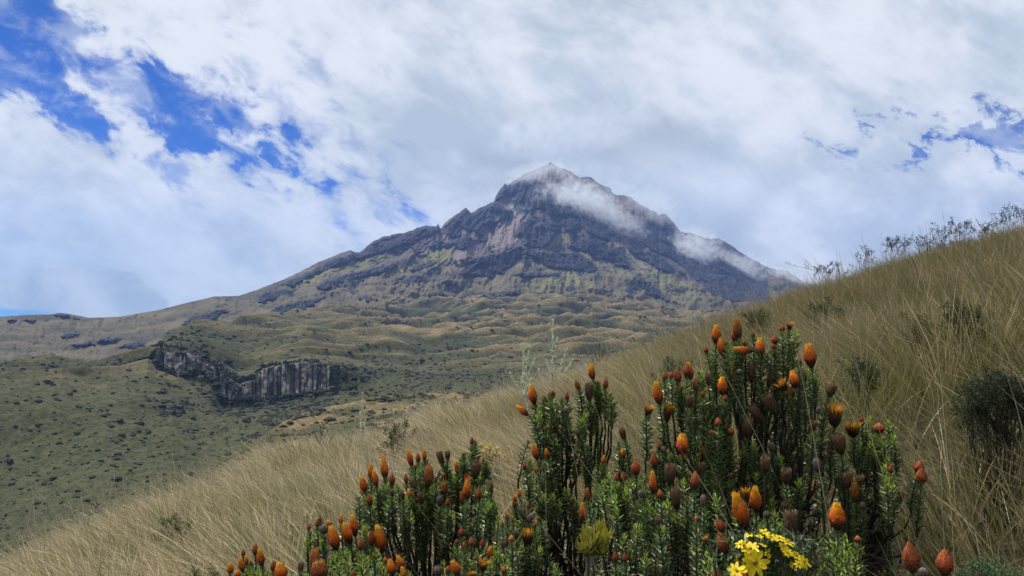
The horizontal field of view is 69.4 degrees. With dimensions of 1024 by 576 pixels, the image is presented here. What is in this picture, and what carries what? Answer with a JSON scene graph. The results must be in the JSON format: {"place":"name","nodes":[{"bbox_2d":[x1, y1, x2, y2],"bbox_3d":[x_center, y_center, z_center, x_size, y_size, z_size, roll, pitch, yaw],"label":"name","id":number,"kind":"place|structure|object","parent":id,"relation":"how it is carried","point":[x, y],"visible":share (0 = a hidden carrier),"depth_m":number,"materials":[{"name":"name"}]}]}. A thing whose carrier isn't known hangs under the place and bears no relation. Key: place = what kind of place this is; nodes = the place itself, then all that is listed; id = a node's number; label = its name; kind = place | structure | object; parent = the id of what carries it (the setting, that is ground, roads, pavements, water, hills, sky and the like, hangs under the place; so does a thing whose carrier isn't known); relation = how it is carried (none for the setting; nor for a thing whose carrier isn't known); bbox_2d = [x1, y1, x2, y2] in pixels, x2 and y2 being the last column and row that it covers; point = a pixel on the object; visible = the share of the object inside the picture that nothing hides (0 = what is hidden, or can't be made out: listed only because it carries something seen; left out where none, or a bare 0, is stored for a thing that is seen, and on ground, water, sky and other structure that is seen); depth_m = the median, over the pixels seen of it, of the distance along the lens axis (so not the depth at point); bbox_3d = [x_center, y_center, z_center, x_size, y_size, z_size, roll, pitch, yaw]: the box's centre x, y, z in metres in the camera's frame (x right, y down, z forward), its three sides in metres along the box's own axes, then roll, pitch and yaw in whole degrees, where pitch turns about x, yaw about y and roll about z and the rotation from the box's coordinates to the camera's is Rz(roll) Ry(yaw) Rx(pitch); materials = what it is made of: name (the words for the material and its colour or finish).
{"place":"outdoors","nodes":[
{"label":"outdoors","id":0,"kind":"place"},
{"bbox_2d":[66,513,105,536],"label":"white flowering herb","id":1,"kind":"object","parent":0,"point":[88,522],"visible":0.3,"depth_m":7.14,"materials":[{"name":"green plant"}]},
{"bbox_2d":[0,359,406,574],"bbox_3d":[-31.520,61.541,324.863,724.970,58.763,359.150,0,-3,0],"label":"valley slope","id":2,"kind":"structure","parent":0,"point":[126,407],"depth_m":316.62,"materials":[{"name":"green plant"}]},
{"bbox_2d":[156,346,222,387],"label":"cliff","id":3,"kind":"structure","parent":2,"relation":"on","point":[181,357],"depth_m":439.82,"materials":[{"name":"grey stone"}]},
{"bbox_2d":[0,364,395,572],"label":"slope bushes","id":4,"kind":"object","parent":2,"relation":"on","point":[247,419],"visible":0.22,"depth_m":355.13,"materials":[{"name":"green plant"}]},
{"bbox_2d":[151,340,370,403],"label":"cliff bushes","id":5,"kind":"object","parent":2,"relation":"on","point":[216,383],"visible":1,"depth_m":429.48,"materials":[{"name":"green plant"}]},
{"bbox_2d":[220,362,329,403],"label":"cliff","id":6,"kind":"structure","parent":2,"relation":"on","point":[272,386],"depth_m":433.71,"materials":[{"name":"grey stone"}]},
{"bbox_2d":[224,392,493,477],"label":"spur slope","id":7,"kind":"structure","parent":0,"point":[369,405],"depth_m":243.21,"materials":[{"name":"green plant"}]},
{"bbox_2d":[228,391,484,469],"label":"spur bushes","id":8,"kind":"object","parent":7,"relation":"on","point":[384,398],"visible":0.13,"depth_m":246.90,"materials":[{"name":"green plant"}]},
{"bbox_2d":[0,293,743,396],"bbox_3d":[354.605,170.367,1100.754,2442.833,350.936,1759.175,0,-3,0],"label":"hills","id":9,"kind":"structure","parent":0,"point":[520,312],"depth_m":644.50,"materials":[{"name":"green plant"}]},
{"bbox_2d":[0,294,729,392],"bbox_3d":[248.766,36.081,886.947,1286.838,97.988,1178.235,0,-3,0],"label":"hill bushes","id":10,"kind":"object","parent":9,"relation":"on","point":[421,360],"visible":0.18,"depth_m":489.95,"materials":[{"name":"green plant"}]},
{"bbox_2d":[0,162,812,361],"bbox_3d":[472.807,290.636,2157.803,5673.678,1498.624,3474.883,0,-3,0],"label":"mountain","id":11,"kind":"structure","parent":0,"point":[550,227],"depth_m":1835.83,"materials":[{"name":"grey stone"}]},
{"bbox_2d":[0,0,1023,317],"label":"sky","id":12,"kind":"structure","parent":0,"point":[155,155],"materials":[{"name":"white"}]},
{"bbox_2d":[0,184,1023,575],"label":"hillside ground","id":13,"kind":"structure","parent":0,"point":[930,475],"depth_m":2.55,"materials":[{"name":"brown plant"}]},
{"bbox_2d":[148,509,192,557],"bbox_3d":[-2.116,1.602,4.610,0.245,0.468,0.187,-1,-3,25],"label":"bush","id":14,"kind":"object","parent":13,"relation":"on","point":[171,524],"visible":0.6,"depth_m":4.60,"materials":[{"name":"green plant"}]},
{"bbox_2d":[189,564,224,575],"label":"bush","id":15,"kind":"object","parent":13,"relation":"on","point":[211,568],"visible":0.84,"depth_m":3.04,"materials":[{"name":"green plant"}]},
{"bbox_2d":[227,544,275,575],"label":"flowering shrub","id":16,"kind":"object","parent":13,"relation":"on","point":[251,570],"visible":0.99,"depth_m":1.34,"materials":[{"name":"orange plant"}]},
{"bbox_2d":[274,547,326,575],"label":"flowering shrub","id":17,"kind":"object","parent":13,"relation":"on","point":[318,566],"visible":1,"depth_m":0.93,"materials":[{"name":"orange plant"}]},
{"bbox_2d":[314,422,334,443],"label":"silvery herb","id":18,"kind":"object","parent":13,"relation":"on","point":[321,432],"visible":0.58,"depth_m":10.51,"materials":[{"name":"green plant"}]},
{"bbox_2d":[301,513,405,575],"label":"flowering shrub","id":19,"kind":"object","parent":13,"relation":"on","point":[369,563],"visible":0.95,"depth_m":1.38,"materials":[{"name":"green plant"}]},
{"bbox_2d":[359,392,365,447],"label":"silvery herb","id":20,"kind":"object","parent":13,"relation":"on","point":[362,423],"visible":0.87,"depth_m":9.99,"materials":[{"name":"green plant"}]},
{"bbox_2d":[378,555,412,575],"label":"flowering shrub","id":21,"kind":"object","parent":13,"relation":"on","point":[391,568],"visible":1,"depth_m":1.21,"materials":[{"name":"orange plant"}]},
{"bbox_2d":[373,418,417,468],"bbox_3d":[-1.146,1.554,7.162,0.404,0.602,0.288,2,-3,-34],"label":"bush","id":22,"kind":"object","parent":13,"relation":"on","point":[394,430],"visible":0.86,"depth_m":7.15,"materials":[{"name":"green plant"}]},
{"bbox_2d":[351,437,500,575],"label":"flowering shrub","id":23,"kind":"object","parent":13,"relation":"on","point":[434,504],"visible":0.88,"depth_m":1.83,"materials":[{"name":"green plant"}]},
{"bbox_2d":[433,513,519,575],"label":"flowering shrub","id":24,"kind":"object","parent":13,"relation":"on","point":[491,565],"visible":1,"depth_m":1.21,"materials":[{"name":"green plant"}]},
{"bbox_2d":[479,442,508,491],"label":"yellow flowered herb","id":25,"kind":"object","parent":13,"relation":"on","point":[499,454],"visible":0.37,"depth_m":4.23,"materials":[{"name":"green plant"}]},
{"bbox_2d":[478,479,562,575],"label":"flowering shrub","id":26,"kind":"object","parent":13,"relation":"on","point":[530,545],"visible":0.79,"depth_m":1.57,"materials":[{"name":"green plant"}]},
{"bbox_2d":[509,346,539,405],"bbox_3d":[0.150,1.139,8.979,0.376,0.884,0.178,0,-3,0],"label":"silvery herb","id":27,"kind":"object","parent":13,"relation":"on","point":[528,373],"visible":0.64,"depth_m":8.96,"materials":[{"name":"green plant"}]},
{"bbox_2d":[519,366,531,432],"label":"silvery herb","id":28,"kind":"object","parent":13,"relation":"on","point":[526,388],"visible":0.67,"depth_m":7.49,"materials":[{"name":"green plant"}]},
{"bbox_2d":[542,319,573,382],"bbox_3d":[0.591,0.957,9.495,0.416,1.132,0.209,0,-3,0],"label":"silvery herb","id":29,"kind":"object","parent":13,"relation":"on","point":[556,356],"visible":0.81,"depth_m":9.49,"materials":[{"name":"green plant"}]},
{"bbox_2d":[515,363,633,575],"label":"flowering shrub","id":30,"kind":"object","parent":13,"relation":"on","point":[557,502],"visible":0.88,"depth_m":1.96,"materials":[{"name":"green plant"}]},
{"bbox_2d":[576,517,614,575],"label":"yellow green plant","id":31,"kind":"object","parent":13,"relation":"on","point":[595,543],"visible":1,"depth_m":0.99,"materials":[{"name":"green plant"}]},
{"bbox_2d":[591,344,608,365],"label":"silvery herb","id":32,"kind":"object","parent":13,"relation":"on","point":[599,355],"visible":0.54,"depth_m":11.47,"materials":[{"name":"green plant"}]},
{"bbox_2d":[582,460,726,575],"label":"flowering shrub","id":33,"kind":"object","parent":13,"relation":"on","point":[618,560],"visible":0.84,"depth_m":1.53,"materials":[{"name":"green plant"}]},
{"bbox_2d":[650,355,698,390],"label":"bush","id":34,"kind":"object","parent":13,"relation":"on","point":[669,360],"visible":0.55,"depth_m":4.94,"materials":[{"name":"green plant"}]},
{"bbox_2d":[687,485,797,575],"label":"flowering shrub","id":35,"kind":"object","parent":13,"relation":"on","point":[740,512],"visible":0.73,"depth_m":1.09,"materials":[{"name":"green plant"}]},
{"bbox_2d":[739,307,775,335],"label":"bush","id":36,"kind":"object","parent":13,"relation":"on","point":[760,315],"visible":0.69,"depth_m":8.35,"materials":[{"name":"green plant"}]},
{"bbox_2d":[693,525,843,575],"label":"daisy plant","id":37,"kind":"object","parent":13,"relation":"on","point":[781,554],"visible":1,"depth_m":0.96,"materials":[{"name":"yellow plant"}]},
{"bbox_2d":[632,317,927,575],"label":"flowering shrub","id":38,"kind":"object","parent":13,"relation":"on","point":[716,443],"visible":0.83,"depth_m":1.77,"materials":[{"name":"green plant"}]},
{"bbox_2d":[787,260,848,282],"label":"twiggy shrub","id":39,"kind":"object","parent":13,"relation":"on","point":[828,271],"visible":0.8,"depth_m":15.60,"materials":[{"name":"grey plant"}]},
{"bbox_2d":[802,296,854,346],"bbox_3d":[2.841,0.324,6.604,0.434,0.501,0.432,-2,-3,41],"label":"bush","id":40,"kind":"object","parent":13,"relation":"on","point":[821,308],"visible":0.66,"depth_m":6.59,"materials":[{"name":"green plant"}]},
{"bbox_2d":[812,501,868,575],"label":"flowering shrub","id":41,"kind":"object","parent":13,"relation":"on","point":[837,518],"visible":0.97,"depth_m":1.13,"materials":[{"name":"green plant"}]},
{"bbox_2d":[834,354,885,447],"bbox_3d":[1.411,0.462,2.963,0.198,0.394,0.162,2,-3,-38],"label":"bush","id":42,"kind":"object","parent":13,"relation":"on","point":[860,368],"visible":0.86,"depth_m":2.96,"materials":[{"name":"green plant"}]},
{"bbox_2d":[849,245,874,269],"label":"twiggy shrub","id":43,"kind":"object","parent":13,"relation":"on","point":[867,254],"visible":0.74,"depth_m":16.01,"materials":[{"name":"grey plant"}]},
{"bbox_2d":[831,414,926,575],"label":"flowering shrub","id":44,"kind":"object","parent":13,"relation":"on","point":[866,451],"visible":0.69,"depth_m":1.77,"materials":[{"name":"green plant"}]},
{"bbox_2d":[882,236,901,265],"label":"twiggy shrub","id":45,"kind":"object","parent":13,"relation":"on","point":[887,239],"visible":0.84,"depth_m":16.36,"materials":[{"name":"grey plant"}]},
{"bbox_2d":[883,232,921,259],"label":"twiggy shrub","id":46,"kind":"object","parent":13,"relation":"on","point":[907,243],"visible":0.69,"depth_m":16.57,"materials":[{"name":"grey plant"}]},
{"bbox_2d":[908,234,935,253],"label":"twiggy shrub","id":47,"kind":"object","parent":13,"relation":"on","point":[922,240],"visible":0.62,"depth_m":16.67,"materials":[{"name":"grey plant"}]},
{"bbox_2d":[899,309,946,395],"bbox_3d":[1.910,0.305,3.435,0.128,0.413,0.193,1,-3,-25],"label":"bush","id":48,"kind":"object","parent":13,"relation":"on","point":[914,328],"visible":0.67,"depth_m":3.44,"materials":[{"name":"green plant"}]},
{"bbox_2d":[901,541,953,575],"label":"flowering shrub","id":49,"kind":"object","parent":13,"relation":"on","point":[911,560],"visible":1,"depth_m":0.86,"materials":[{"name":"orange plant"}]},
{"bbox_2d":[930,225,955,245],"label":"twiggy shrub","id":50,"kind":"object","parent":13,"relation":"on","point":[941,231],"visible":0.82,"depth_m":16.71,"materials":[{"name":"grey plant"}]},
{"bbox_2d":[930,219,962,244],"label":"twiggy shrub","id":51,"kind":"object","parent":13,"relation":"on","point":[950,228],"visible":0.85,"depth_m":16.66,"materials":[{"name":"grey plant"}]},
{"bbox_2d":[918,236,977,256],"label":"twiggy shrub","id":52,"kind":"object","parent":13,"relation":"on","point":[941,243],"visible":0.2,"depth_m":14.52,"materials":[{"name":"green plant"}]},
{"bbox_2d":[950,216,976,242],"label":"twiggy shrub","id":53,"kind":"object","parent":13,"relation":"on","point":[966,225],"visible":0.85,"depth_m":16.73,"materials":[{"name":"grey plant"}]},
{"bbox_2d":[940,296,1001,388],"bbox_3d":[2.023,0.249,3.255,0.232,0.444,0.266,-2,-3,35],"label":"bush","id":54,"kind":"object","parent":13,"relation":"on","point":[956,309],"visible":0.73,"depth_m":3.27,"materials":[{"name":"green plant"}]},
{"bbox_2d":[949,365,1023,540],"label":"bush","id":55,"kind":"object","parent":13,"relation":"on","point":[994,394],"visible":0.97,"depth_m":2.04,"materials":[{"name":"green plant"}]},
{"bbox_2d":[974,218,1002,237],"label":"twiggy shrub","id":56,"kind":"object","parent":13,"relation":"on","point":[988,226],"visible":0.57,"depth_m":16.93,"materials":[{"name":"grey plant"}]},
{"bbox_2d":[956,551,1023,575],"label":"bush","id":57,"kind":"object","parent":13,"relation":"on","point":[988,569],"visible":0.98,"depth_m":1.49,"materials":[{"name":"green plant"}]},
{"bbox_2d":[993,204,1016,231],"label":"twiggy shrub","id":58,"kind":"object","parent":13,"relation":"on","point":[1006,217],"visible":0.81,"depth_m":17.23,"materials":[{"name":"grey plant"}]},
{"bbox_2d":[998,204,1023,231],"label":"twiggy shrub","id":59,"kind":"object","parent":13,"relation":"on","point":[1014,214],"visible":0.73,"depth_m":17.60,"materials":[{"name":"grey plant"}]}
]}

